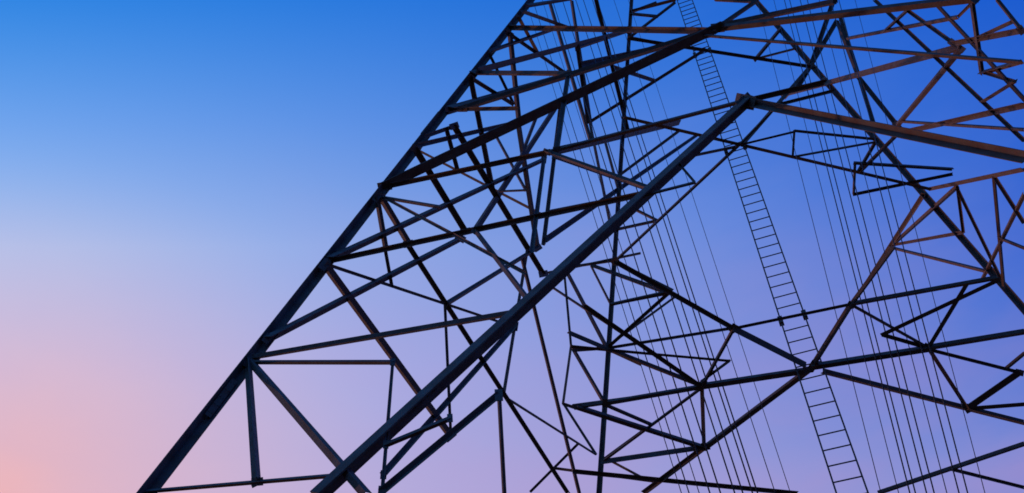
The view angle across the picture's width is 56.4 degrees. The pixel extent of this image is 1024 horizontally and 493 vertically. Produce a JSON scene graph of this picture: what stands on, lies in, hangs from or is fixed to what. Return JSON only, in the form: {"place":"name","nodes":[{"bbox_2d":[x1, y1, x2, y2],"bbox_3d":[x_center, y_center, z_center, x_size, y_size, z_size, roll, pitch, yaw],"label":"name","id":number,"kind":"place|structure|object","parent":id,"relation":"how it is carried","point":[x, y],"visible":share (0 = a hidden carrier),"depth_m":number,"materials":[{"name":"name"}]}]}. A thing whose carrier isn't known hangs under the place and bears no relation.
{"place":"outdoors","nodes":[
{"label":"outdoors","id":0,"kind":"place"},
{"bbox_2d":[0,0,1023,492],"label":"sky","id":1,"kind":"structure","parent":0,"point":[173,173],"materials":[{"name":"blue"}]},
{"bbox_2d":[136,0,1023,492],"bbox_3d":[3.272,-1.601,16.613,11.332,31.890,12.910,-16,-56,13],"label":"lattice tower","id":2,"kind":"structure","parent":0,"point":[500,330],"depth_m":9.67,"materials":[{"name":"metal"}]},
{"bbox_2d":[525,0,984,492],"bbox_3d":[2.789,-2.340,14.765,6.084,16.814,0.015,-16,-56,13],"label":"cables","id":3,"kind":"object","parent":2,"relation":"attached to","point":[727,301],"visible":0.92,"depth_m":10.59,"materials":[{"name":"grey metal"}]},
{"bbox_2d":[677,0,868,492],"bbox_3d":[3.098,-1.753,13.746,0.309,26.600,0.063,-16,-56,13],"label":"ladder","id":4,"kind":"object","parent":2,"relation":"attached to","point":[781,322],"visible":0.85,"depth_m":10.88,"materials":[{"name":"metal"}]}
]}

